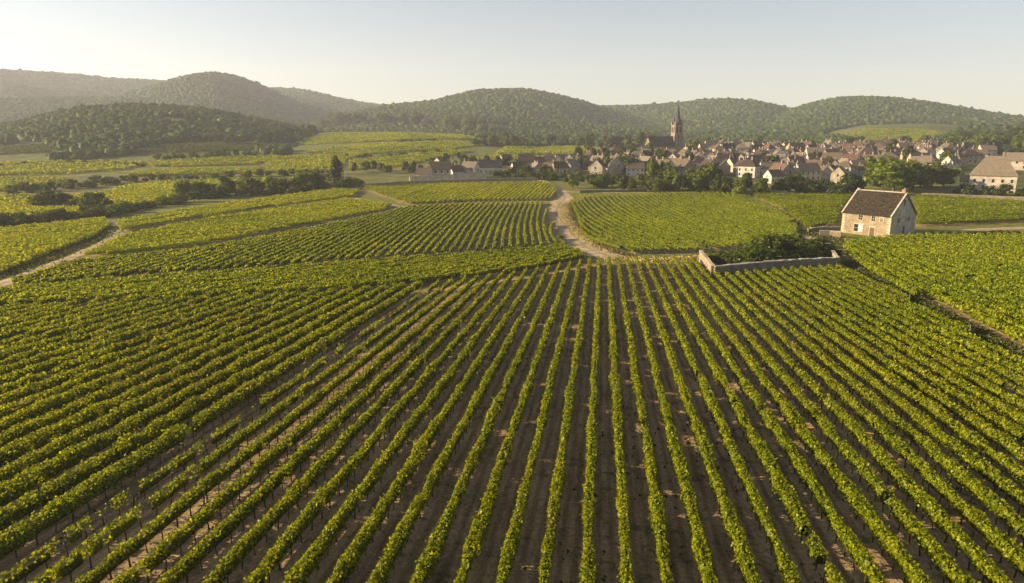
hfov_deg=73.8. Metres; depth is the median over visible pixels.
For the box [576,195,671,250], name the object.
vine row
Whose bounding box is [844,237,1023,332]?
vine row
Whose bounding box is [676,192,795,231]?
vine row
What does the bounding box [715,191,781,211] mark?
vine row
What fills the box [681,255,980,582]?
vine row
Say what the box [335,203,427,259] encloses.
vine row
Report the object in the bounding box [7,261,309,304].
vine row
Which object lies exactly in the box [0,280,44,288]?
vine row
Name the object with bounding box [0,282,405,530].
vine row
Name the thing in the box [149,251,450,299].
vine row
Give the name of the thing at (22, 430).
vine row
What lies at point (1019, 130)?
tree
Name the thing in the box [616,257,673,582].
vine row
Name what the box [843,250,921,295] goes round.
vine row
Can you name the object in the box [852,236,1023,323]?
vine row
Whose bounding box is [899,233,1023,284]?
vine row
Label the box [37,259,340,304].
vine row
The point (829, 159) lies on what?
tree
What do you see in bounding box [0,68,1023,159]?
woodland
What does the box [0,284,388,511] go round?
vine row
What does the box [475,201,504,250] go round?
vine row
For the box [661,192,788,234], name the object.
vine row
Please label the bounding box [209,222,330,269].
vine row
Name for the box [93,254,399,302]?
vine row
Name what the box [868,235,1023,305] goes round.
vine row
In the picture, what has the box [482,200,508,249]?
vine row
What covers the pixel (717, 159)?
village house
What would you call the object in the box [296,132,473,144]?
vine rows
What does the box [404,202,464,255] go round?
vine row
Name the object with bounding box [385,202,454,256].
vine row
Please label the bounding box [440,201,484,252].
vine row
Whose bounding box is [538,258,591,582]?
vine row
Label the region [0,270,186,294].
vine row
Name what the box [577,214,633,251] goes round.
vine row
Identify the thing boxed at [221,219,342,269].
vine row
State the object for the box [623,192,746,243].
vine row
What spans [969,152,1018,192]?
farmhouse
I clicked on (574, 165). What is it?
village house
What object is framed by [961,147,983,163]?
village house
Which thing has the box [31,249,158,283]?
vine row
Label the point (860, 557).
vine row
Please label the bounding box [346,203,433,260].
vine row
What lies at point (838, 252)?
shrub
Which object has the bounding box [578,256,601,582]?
vine row
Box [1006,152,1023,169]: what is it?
farm building
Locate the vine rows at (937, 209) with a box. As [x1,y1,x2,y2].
[915,194,1023,223]
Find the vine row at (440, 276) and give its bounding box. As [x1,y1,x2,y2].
[410,249,581,282]
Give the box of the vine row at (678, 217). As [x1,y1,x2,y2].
[633,192,754,239]
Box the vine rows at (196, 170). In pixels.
[132,166,328,175]
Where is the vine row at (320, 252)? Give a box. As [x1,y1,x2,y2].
[302,204,410,263]
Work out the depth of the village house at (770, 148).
467.79 m
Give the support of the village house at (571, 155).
on the ground at (604, 527)
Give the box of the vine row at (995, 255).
[930,231,1023,266]
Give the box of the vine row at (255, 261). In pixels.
[245,215,363,268]
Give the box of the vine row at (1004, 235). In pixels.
[989,230,1023,242]
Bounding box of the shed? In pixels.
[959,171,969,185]
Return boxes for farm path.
[77,201,551,259]
[348,197,403,206]
[414,264,693,302]
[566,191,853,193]
[802,227,1023,239]
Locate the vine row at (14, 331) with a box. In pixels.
[0,297,136,340]
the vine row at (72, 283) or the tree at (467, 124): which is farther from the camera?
the tree at (467, 124)
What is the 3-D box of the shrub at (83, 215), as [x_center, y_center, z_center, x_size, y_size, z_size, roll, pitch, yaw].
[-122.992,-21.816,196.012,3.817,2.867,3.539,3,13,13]
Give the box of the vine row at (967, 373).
[782,267,1023,412]
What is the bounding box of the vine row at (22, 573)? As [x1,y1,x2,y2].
[0,278,438,582]
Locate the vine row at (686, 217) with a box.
[637,192,754,237]
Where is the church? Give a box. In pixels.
[644,101,684,152]
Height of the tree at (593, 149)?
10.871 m
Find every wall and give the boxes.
[364,178,537,185]
[409,173,486,180]
[579,189,646,192]
[699,250,840,278]
[718,190,787,193]
[807,226,839,231]
[819,230,841,236]
[922,193,1023,200]
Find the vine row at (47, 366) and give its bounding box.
[0,292,248,388]
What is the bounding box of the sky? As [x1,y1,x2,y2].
[0,0,1023,115]
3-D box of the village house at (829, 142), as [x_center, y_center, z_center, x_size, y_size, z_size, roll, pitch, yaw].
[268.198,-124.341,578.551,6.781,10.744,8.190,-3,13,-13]
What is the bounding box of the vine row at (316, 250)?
[290,206,402,263]
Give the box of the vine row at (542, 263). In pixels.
[503,253,584,273]
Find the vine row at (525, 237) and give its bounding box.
[523,200,532,246]
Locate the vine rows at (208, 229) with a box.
[83,197,391,254]
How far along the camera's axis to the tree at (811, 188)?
263.21 m
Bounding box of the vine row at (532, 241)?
[529,199,537,246]
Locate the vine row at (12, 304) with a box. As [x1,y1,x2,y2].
[0,301,18,309]
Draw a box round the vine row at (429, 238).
[413,201,469,254]
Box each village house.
[415,165,433,175]
[432,158,450,174]
[451,162,464,173]
[462,158,479,173]
[478,157,502,173]
[500,151,513,163]
[510,162,524,168]
[518,151,533,165]
[530,160,541,173]
[534,155,546,165]
[542,160,553,166]
[543,150,554,162]
[551,153,563,162]
[552,158,568,173]
[555,152,567,158]
[563,156,580,173]
[565,151,574,158]
[574,154,585,169]
[577,153,588,159]
[584,149,593,157]
[585,159,592,170]
[589,153,604,161]
[589,156,605,174]
[606,153,623,173]
[609,144,620,155]
[626,160,644,175]
[631,148,645,157]
[638,153,652,160]
[654,156,675,175]
[665,147,671,157]
[668,151,677,157]
[671,155,696,175]
[676,153,694,157]
[678,146,688,152]
[683,143,695,151]
[692,154,704,170]
[695,150,706,158]
[696,147,708,155]
[697,156,721,173]
[698,143,708,149]
[704,139,718,146]
[707,153,721,164]
[710,143,720,151]
[714,152,729,161]
[715,144,729,151]
[719,149,733,157]
[719,159,730,174]
[720,141,736,149]
[727,155,742,171]
[733,157,744,174]
[734,140,751,151]
[736,142,748,152]
[736,156,760,177]
[744,155,759,163]
[747,152,764,161]
[757,146,769,153]
[760,159,780,176]
[761,142,777,152]
[763,153,772,160]
[763,167,784,182]
[766,154,785,156]
[768,160,795,175]
[773,141,783,149]
[774,155,787,162]
[776,151,791,156]
[784,140,805,149]
[786,146,798,152]
[787,154,805,162]
[789,156,796,166]
[793,152,806,160]
[793,160,821,180]
[801,140,811,144]
[805,142,817,147]
[805,145,820,154]
[806,152,818,159]
[806,157,823,165]
[815,155,827,163]
[820,163,831,179]
[821,149,842,160]
[823,138,833,144]
[825,146,839,151]
[825,163,836,169]
[830,163,846,182]
[832,157,838,165]
[834,142,852,149]
[836,159,854,173]
[838,158,849,162]
[840,152,858,159]
[849,158,866,173]
[853,140,865,149]
[855,145,874,153]
[856,146,870,155]
[857,162,871,175]
[862,151,882,157]
[864,144,877,153]
[872,138,889,143]
[874,142,884,147]
[881,150,899,159]
[896,140,910,148]
[897,145,909,159]
[906,150,929,161]
[910,153,932,164]
[914,142,928,148]
[919,145,929,152]
[925,145,935,155]
[934,140,943,146]
[935,141,958,149]
[936,147,950,155]
[941,153,960,167]
[956,150,967,165]
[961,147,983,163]
[962,140,975,149]
[972,148,987,156]
[977,142,997,155]
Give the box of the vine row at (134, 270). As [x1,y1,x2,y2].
[119,240,233,276]
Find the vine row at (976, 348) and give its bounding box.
[808,264,1023,375]
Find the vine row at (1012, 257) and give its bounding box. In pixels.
[938,231,1023,261]
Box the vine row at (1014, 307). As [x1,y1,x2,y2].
[859,236,1023,313]
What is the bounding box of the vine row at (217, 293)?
[202,249,497,297]
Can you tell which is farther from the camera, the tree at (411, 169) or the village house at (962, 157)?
the village house at (962, 157)
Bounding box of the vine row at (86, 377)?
[0,290,301,420]
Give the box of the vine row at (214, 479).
[71,276,465,582]
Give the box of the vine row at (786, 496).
[653,257,844,582]
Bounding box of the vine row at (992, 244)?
[956,231,1023,255]
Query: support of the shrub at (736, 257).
on the ground at (604, 527)
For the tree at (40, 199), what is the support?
on the ground at (604, 527)
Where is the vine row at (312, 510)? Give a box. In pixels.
[243,269,514,582]
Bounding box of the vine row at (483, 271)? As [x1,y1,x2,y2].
[460,251,583,278]
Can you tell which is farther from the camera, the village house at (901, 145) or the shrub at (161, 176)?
the village house at (901, 145)
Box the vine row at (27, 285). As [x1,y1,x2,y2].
[0,275,112,291]
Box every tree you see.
[27,188,55,206]
[43,190,54,195]
[50,190,73,204]
[55,192,68,204]
[64,196,78,205]
[76,196,82,206]
[78,191,107,207]
[101,197,113,205]
[171,179,192,195]
[189,180,201,191]
[198,179,210,192]
[209,183,217,191]
[214,184,230,192]
[218,174,231,188]
[229,178,235,194]
[235,177,251,190]
[243,176,253,189]
[251,177,260,189]
[259,182,265,188]
[264,174,276,188]
[268,177,286,189]
[281,176,288,187]
[284,127,292,133]
[286,178,297,188]
[290,177,304,187]
[292,125,302,134]
[294,170,309,182]
[305,123,317,135]
[308,171,317,187]
[318,173,325,183]
[326,110,333,125]
[326,174,331,181]
[328,155,344,182]
[330,111,344,125]
[343,113,354,123]
[350,161,357,172]
[351,112,364,123]
[360,161,370,171]
[371,159,376,170]
[377,163,383,171]
[381,114,392,123]
[382,164,392,173]
[390,111,397,121]
[395,111,408,121]
[399,117,408,122]
[401,160,408,172]
[407,164,415,171]
[411,111,424,124]
[441,113,454,127]
[450,119,459,129]
[459,153,467,163]
[461,118,475,130]
[467,114,478,126]
[467,155,477,160]
[476,119,484,131]
[486,134,496,145]
[501,130,508,141]
[501,154,510,165]
[509,134,518,145]
[509,162,519,173]
[542,164,551,173]
[544,133,552,142]
[567,172,579,187]
[573,149,582,156]
[575,137,583,145]
[575,145,582,153]
[575,170,584,182]
[577,157,582,167]
[581,132,592,145]
[582,145,591,153]
[584,172,596,184]
[588,131,595,142]
[588,145,596,154]
[590,170,611,187]
[599,134,615,146]
[600,146,610,155]
[604,154,611,168]
[609,173,616,186]
[612,133,624,145]
[615,174,628,188]
[617,150,627,160]
[619,145,626,152]
[621,155,639,172]
[624,133,631,146]
[627,177,637,188]
[635,132,646,147]
[636,172,649,188]
[642,149,651,155]
[643,141,653,149]
[644,177,653,191]
[646,156,659,176]
[646,176,665,192]
[656,147,667,157]
[656,160,671,178]
[662,175,675,191]
[663,169,682,180]
[671,171,683,191]
[682,171,696,187]
[685,150,694,158]
[685,167,695,180]
[685,173,707,190]
[687,138,698,148]
[695,161,722,184]
[695,172,704,192]
[696,171,711,190]
[709,177,719,190]
[712,182,718,192]
[716,175,735,192]
[731,181,747,194]
[740,171,753,187]
[750,178,770,192]
[753,142,761,148]
[754,135,763,140]
[758,177,768,185]
[759,149,768,154]
[765,155,781,161]
[774,178,792,190]
[784,174,797,191]
[792,172,805,181]
[793,180,806,192]
[794,178,826,193]
[795,137,808,141]
[814,179,826,192]
[824,156,833,162]
[824,179,834,188]
[825,183,839,193]
[834,184,848,194]
[837,172,859,192]
[841,136,854,142]
[849,176,866,190]
[853,134,864,141]
[862,153,894,186]
[870,158,920,191]
[870,172,890,189]
[884,142,893,150]
[890,139,898,145]
[900,135,912,141]
[901,144,913,159]
[903,159,934,189]
[919,133,930,141]
[919,163,934,186]
[926,160,950,186]
[935,165,961,186]
[937,149,954,163]
[942,133,965,142]
[944,140,960,145]
[960,131,971,141]
[965,132,976,141]
[969,133,985,145]
[976,134,1002,150]
[978,137,992,144]
[991,130,1002,135]
[1002,125,1012,131]
[1002,131,1018,144]
[1011,127,1023,137]
[1011,134,1023,147]
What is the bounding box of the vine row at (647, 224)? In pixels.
[599,193,712,248]
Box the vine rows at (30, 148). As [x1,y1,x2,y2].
[0,142,163,154]
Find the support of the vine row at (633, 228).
on the ground at (604, 527)
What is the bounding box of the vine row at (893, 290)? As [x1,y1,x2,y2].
[835,264,910,299]
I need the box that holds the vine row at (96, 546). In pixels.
[27,279,452,582]
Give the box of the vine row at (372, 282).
[344,245,574,289]
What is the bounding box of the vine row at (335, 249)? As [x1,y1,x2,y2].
[311,204,415,262]
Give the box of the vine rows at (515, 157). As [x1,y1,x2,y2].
[457,153,554,164]
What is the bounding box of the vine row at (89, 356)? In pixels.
[0,291,264,397]
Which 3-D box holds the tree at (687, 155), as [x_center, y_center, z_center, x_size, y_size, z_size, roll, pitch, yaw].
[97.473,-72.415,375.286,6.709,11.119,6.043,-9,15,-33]
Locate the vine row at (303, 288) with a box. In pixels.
[281,242,564,294]
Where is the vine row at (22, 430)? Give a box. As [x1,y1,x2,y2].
[0,287,337,448]
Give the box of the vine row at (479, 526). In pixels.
[453,260,571,582]
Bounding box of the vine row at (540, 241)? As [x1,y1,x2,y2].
[535,200,542,245]
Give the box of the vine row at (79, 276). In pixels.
[66,248,184,281]
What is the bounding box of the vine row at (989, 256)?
[922,232,1023,269]
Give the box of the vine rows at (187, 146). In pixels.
[160,141,297,151]
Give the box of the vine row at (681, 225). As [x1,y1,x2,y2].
[618,193,740,245]
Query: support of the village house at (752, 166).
on the ground at (604, 527)
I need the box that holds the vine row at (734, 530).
[634,255,761,582]
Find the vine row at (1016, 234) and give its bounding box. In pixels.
[1004,230,1023,237]
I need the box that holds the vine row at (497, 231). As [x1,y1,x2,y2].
[492,200,513,248]
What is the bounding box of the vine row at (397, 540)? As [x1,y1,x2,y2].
[366,265,550,582]
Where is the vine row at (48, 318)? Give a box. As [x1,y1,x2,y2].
[0,297,119,334]
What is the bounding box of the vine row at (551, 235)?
[549,221,557,244]
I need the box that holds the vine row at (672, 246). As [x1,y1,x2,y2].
[579,193,679,250]
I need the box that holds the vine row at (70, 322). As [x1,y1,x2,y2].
[0,295,157,346]
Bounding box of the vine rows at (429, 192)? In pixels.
[364,180,556,203]
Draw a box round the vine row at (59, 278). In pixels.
[49,249,172,282]
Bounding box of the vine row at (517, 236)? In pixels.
[515,200,528,246]
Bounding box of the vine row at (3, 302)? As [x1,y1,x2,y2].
[0,265,276,305]
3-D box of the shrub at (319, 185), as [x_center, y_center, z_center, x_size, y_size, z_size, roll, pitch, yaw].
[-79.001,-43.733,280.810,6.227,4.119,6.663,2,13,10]
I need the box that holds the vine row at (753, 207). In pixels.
[711,191,786,214]
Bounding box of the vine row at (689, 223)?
[628,192,751,242]
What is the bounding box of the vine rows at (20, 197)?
[0,193,34,202]
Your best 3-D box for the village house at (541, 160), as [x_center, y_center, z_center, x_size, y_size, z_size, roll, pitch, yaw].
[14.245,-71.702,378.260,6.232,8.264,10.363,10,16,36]
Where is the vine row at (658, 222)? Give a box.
[608,193,725,247]
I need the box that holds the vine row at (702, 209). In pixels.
[666,192,793,235]
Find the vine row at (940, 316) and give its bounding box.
[826,263,973,332]
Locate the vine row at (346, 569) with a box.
[326,267,539,582]
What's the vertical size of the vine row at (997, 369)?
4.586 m
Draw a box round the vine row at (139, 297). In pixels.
[120,254,423,300]
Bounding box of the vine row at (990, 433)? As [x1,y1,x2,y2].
[752,268,1023,463]
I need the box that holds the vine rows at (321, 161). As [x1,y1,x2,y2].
[257,153,356,168]
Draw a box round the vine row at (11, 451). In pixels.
[0,286,353,466]
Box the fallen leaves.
[2,311,1023,582]
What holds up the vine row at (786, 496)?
on the ground at (604, 527)
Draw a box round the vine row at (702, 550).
[625,256,717,582]
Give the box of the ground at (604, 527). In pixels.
[0,75,1023,582]
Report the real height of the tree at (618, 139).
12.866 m
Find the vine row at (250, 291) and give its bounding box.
[231,246,520,296]
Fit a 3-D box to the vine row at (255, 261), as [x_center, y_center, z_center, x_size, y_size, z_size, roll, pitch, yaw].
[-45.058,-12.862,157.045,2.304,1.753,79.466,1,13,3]
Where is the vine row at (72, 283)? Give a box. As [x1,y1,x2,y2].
[0,273,144,293]
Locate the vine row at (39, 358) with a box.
[0,293,229,376]
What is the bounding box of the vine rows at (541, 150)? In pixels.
[493,144,609,155]
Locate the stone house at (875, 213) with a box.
[841,188,917,236]
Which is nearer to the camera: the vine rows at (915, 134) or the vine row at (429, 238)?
the vine row at (429, 238)
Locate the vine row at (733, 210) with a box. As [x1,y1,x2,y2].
[685,191,796,226]
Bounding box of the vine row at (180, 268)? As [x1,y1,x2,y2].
[173,228,294,272]
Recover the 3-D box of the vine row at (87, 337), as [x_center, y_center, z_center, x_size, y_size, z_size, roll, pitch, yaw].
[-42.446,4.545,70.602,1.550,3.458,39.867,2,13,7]
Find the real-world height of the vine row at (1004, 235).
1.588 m
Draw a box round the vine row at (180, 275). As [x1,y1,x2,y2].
[0,266,245,299]
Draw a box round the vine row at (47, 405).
[0,289,318,434]
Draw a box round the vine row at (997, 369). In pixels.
[799,265,1023,390]
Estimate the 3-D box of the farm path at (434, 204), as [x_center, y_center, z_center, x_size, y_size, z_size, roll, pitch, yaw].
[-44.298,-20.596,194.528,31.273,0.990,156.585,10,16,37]
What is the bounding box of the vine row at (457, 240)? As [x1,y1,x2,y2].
[449,201,489,252]
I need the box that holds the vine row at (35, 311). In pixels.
[0,299,79,321]
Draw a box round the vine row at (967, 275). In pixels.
[876,235,1023,301]
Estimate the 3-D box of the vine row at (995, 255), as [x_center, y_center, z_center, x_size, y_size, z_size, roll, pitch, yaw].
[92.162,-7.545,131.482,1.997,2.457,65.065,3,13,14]
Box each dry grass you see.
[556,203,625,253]
[602,254,698,262]
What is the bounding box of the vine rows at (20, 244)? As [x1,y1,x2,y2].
[0,216,109,271]
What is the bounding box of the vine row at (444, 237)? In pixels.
[431,201,479,252]
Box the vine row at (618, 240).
[574,205,643,251]
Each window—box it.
[853,223,863,231]
[857,214,863,220]
[871,216,875,221]
[879,217,884,222]
[902,225,906,233]
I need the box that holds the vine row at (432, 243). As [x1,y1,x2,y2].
[422,201,474,253]
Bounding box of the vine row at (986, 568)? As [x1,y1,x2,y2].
[690,256,1012,582]
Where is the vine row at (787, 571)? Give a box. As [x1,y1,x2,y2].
[643,255,801,582]
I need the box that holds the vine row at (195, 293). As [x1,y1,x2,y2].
[176,250,475,297]
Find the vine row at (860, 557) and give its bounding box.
[662,256,888,582]
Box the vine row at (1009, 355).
[818,263,1023,365]
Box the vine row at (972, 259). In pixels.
[907,233,1023,279]
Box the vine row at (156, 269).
[147,233,266,274]
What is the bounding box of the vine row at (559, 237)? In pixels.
[556,233,564,244]
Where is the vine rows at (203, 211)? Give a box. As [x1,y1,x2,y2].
[116,187,359,229]
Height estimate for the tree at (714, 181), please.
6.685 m
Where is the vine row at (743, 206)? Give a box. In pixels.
[706,192,789,216]
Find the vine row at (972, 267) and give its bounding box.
[891,234,1023,289]
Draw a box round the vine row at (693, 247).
[589,193,697,250]
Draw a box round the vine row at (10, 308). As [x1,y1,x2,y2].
[0,301,41,316]
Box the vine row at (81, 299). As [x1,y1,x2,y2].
[66,258,370,302]
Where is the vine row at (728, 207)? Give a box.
[691,192,797,225]
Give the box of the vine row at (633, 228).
[584,193,688,250]
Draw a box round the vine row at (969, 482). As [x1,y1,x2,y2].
[723,269,1023,549]
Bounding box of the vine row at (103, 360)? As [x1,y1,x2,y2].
[0,289,281,408]
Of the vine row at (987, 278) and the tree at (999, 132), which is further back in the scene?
the tree at (999, 132)
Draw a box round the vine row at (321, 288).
[307,244,568,292]
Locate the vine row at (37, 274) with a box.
[12,252,131,284]
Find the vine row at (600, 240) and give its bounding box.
[580,220,619,248]
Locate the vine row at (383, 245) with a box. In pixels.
[365,203,442,258]
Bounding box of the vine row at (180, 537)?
[108,275,479,582]
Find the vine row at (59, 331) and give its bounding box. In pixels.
[0,294,174,352]
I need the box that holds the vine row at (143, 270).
[135,236,250,275]
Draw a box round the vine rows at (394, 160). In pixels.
[348,149,471,169]
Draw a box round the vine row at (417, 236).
[395,202,459,255]
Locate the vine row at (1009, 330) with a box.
[842,242,1023,344]
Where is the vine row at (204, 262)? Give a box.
[185,226,307,272]
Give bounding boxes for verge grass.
[0,225,122,277]
[565,202,641,256]
[797,229,844,245]
[841,260,1023,356]
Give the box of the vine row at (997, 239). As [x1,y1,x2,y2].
[972,231,1023,250]
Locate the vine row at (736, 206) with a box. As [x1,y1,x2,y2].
[701,191,795,219]
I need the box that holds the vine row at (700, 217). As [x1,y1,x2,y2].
[647,192,764,235]
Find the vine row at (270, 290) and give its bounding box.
[255,244,542,294]
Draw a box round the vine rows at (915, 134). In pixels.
[845,128,946,141]
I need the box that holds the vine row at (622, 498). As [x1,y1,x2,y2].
[606,255,634,582]
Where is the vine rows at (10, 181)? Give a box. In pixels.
[0,175,67,190]
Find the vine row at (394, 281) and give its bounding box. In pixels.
[377,247,580,285]
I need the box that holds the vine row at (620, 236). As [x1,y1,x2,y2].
[570,198,652,251]
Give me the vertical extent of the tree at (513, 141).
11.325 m
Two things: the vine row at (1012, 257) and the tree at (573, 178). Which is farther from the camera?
the tree at (573, 178)
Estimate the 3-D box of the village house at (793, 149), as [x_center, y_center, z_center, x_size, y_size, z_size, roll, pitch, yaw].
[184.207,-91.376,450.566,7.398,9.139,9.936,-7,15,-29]
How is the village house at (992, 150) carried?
on the ground at (604, 527)
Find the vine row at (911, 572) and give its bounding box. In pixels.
[671,255,934,582]
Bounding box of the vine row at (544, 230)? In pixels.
[541,208,550,244]
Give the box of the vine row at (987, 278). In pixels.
[883,234,1023,294]
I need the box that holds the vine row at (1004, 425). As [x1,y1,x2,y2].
[762,267,1023,442]
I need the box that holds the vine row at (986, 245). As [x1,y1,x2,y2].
[947,231,1023,258]
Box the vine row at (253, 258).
[233,217,353,267]
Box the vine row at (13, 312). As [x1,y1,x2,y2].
[0,300,60,318]
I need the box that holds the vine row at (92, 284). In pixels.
[0,269,217,297]
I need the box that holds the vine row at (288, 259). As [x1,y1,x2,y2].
[280,209,393,265]
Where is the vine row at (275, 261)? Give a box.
[267,212,381,265]
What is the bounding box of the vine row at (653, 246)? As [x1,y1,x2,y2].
[573,196,661,251]
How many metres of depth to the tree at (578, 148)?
436.59 m
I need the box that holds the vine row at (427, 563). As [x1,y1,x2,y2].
[408,262,560,582]
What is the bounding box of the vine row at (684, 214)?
[642,192,758,237]
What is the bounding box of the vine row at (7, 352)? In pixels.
[0,295,194,362]
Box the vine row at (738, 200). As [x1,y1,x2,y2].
[721,192,778,208]
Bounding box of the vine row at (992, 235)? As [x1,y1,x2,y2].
[981,231,1023,245]
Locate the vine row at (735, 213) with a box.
[681,192,798,229]
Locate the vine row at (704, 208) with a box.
[671,192,796,232]
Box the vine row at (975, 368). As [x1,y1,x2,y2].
[789,265,1023,398]
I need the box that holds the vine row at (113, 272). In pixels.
[101,243,215,277]
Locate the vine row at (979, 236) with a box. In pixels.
[964,232,1023,252]
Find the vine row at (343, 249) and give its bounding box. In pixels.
[323,203,422,261]
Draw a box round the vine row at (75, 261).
[36,255,102,269]
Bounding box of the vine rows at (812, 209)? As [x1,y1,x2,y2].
[751,192,851,226]
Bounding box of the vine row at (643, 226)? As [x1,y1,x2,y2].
[594,193,705,249]
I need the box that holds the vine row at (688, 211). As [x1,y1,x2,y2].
[652,193,774,235]
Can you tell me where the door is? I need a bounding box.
[868,226,875,235]
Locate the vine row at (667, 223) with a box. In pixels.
[613,192,731,246]
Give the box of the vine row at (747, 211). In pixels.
[696,191,797,222]
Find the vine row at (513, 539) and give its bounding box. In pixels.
[496,258,581,582]
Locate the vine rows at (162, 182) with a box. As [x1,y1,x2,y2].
[115,176,299,188]
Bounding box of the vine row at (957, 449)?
[733,268,1023,513]
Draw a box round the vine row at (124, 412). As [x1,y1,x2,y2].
[0,285,370,483]
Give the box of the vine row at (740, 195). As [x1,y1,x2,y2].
[734,193,751,197]
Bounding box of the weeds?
[7,273,1019,582]
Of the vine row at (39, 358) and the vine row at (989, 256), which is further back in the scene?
the vine row at (989, 256)
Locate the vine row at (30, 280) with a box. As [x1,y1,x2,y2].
[16,251,144,284]
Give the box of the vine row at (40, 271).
[11,254,118,281]
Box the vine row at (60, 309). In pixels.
[0,298,98,328]
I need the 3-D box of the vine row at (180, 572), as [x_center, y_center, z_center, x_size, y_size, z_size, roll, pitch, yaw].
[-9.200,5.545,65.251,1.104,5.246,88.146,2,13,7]
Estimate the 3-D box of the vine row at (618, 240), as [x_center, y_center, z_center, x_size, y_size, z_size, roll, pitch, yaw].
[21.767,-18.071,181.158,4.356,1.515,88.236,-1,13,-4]
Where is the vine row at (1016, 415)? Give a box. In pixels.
[771,266,1023,426]
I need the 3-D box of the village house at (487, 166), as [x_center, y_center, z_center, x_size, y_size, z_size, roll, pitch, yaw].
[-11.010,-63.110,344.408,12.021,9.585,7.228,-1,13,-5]
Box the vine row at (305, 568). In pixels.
[282,267,527,582]
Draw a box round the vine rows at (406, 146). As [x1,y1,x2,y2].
[307,140,484,154]
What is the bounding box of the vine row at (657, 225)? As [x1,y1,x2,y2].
[603,193,719,247]
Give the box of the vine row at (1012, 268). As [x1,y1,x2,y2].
[914,232,1023,276]
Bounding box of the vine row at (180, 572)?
[156,272,492,582]
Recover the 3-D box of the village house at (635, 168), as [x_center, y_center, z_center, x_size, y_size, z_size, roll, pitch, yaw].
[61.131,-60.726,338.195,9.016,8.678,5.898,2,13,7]
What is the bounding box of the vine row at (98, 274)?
[83,245,199,278]
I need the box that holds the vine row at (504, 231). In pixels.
[500,200,518,248]
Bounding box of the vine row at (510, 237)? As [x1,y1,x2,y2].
[508,200,524,247]
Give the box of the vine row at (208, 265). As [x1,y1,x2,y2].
[197,224,318,271]
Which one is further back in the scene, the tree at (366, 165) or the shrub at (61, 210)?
the tree at (366, 165)
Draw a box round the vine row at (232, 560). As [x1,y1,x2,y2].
[200,270,503,582]
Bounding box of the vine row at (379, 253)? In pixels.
[375,202,448,256]
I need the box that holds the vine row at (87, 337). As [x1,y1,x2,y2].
[0,294,209,368]
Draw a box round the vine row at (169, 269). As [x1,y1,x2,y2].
[160,231,279,272]
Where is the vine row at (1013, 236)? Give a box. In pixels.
[996,230,1023,239]
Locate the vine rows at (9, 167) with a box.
[0,159,146,174]
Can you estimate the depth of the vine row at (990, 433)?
53.50 m
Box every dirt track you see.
[0,220,124,287]
[540,180,629,260]
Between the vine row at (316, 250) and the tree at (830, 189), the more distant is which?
the tree at (830, 189)
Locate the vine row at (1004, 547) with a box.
[713,270,1023,577]
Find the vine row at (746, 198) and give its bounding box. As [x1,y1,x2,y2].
[731,192,759,201]
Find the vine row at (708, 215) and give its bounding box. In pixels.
[657,192,781,235]
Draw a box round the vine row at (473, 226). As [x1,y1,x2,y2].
[458,200,494,251]
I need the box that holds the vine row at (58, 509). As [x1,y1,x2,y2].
[0,280,423,559]
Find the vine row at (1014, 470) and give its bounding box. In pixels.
[742,269,1023,487]
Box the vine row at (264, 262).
[256,213,372,267]
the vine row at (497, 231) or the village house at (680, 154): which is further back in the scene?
the village house at (680, 154)
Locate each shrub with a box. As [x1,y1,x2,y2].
[0,212,7,225]
[2,210,16,224]
[3,187,15,194]
[3,213,29,225]
[5,184,21,193]
[12,181,25,192]
[14,211,27,217]
[23,184,34,192]
[26,209,54,223]
[34,182,52,190]
[39,183,46,190]
[44,180,56,189]
[44,209,56,216]
[51,207,69,215]
[52,209,64,220]
[63,211,77,220]
[64,178,77,188]
[78,204,91,213]
[78,211,89,218]
[81,180,88,187]
[85,204,110,217]
[87,175,100,182]
[88,179,98,187]
[97,177,108,184]
[103,203,123,215]
[104,176,113,182]
[112,177,121,183]
[114,200,138,212]
[118,175,128,181]
[125,173,138,181]
[135,202,144,208]
[141,199,152,208]
[148,173,155,179]
[149,200,157,206]
[152,152,162,159]
[154,195,168,204]
[157,173,165,179]
[157,198,167,205]
[161,153,172,159]
[166,194,185,204]
[170,152,178,158]
[178,152,186,157]
[180,195,188,201]
[186,189,201,201]
[188,151,195,157]
[198,190,210,198]
[201,152,210,157]
[206,173,217,178]
[206,192,216,198]
[213,149,220,156]
[217,190,229,197]
[218,149,225,155]
[223,189,232,196]
[224,170,234,177]
[232,148,239,154]
[233,190,242,196]
[236,184,252,195]
[239,172,251,177]
[241,148,252,155]
[248,190,258,195]
[254,185,262,194]
[256,169,263,175]
[261,187,274,194]
[267,185,279,193]
[276,186,285,193]
[277,169,286,174]
[288,168,294,173]
[288,184,301,192]
[300,184,312,191]
[302,181,316,189]
[314,180,324,188]
[323,181,333,188]
[334,176,348,187]
[345,176,360,186]
[491,169,498,175]
[500,169,511,177]
[517,166,526,174]
[518,169,530,177]
[527,171,538,177]
[536,168,545,173]
[538,170,549,179]
[545,171,559,180]
[556,172,566,177]
[562,176,569,181]
[710,252,721,263]
[713,249,726,255]
[716,253,733,264]
[729,252,744,262]
[734,246,748,253]
[738,249,756,261]
[739,256,755,262]
[741,235,762,250]
[743,243,783,253]
[744,246,763,260]
[753,246,784,261]
[758,233,787,251]
[773,235,801,251]
[773,248,790,259]
[777,232,800,243]
[779,246,797,258]
[787,247,807,258]
[788,241,801,250]
[791,232,804,241]
[794,241,806,248]
[799,248,816,257]
[800,238,815,246]
[802,243,827,257]
[805,239,838,256]
[818,241,842,256]
[819,237,833,244]
[952,188,960,192]
[958,185,981,194]
[959,183,971,188]
[980,184,994,193]
[989,186,1004,195]
[999,183,1015,194]
[1014,188,1023,195]
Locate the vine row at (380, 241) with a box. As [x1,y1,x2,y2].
[354,203,438,259]
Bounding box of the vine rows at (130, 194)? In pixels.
[0,180,236,215]
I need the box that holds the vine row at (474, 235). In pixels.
[467,201,499,250]
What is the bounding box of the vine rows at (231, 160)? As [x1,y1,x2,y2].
[147,154,281,165]

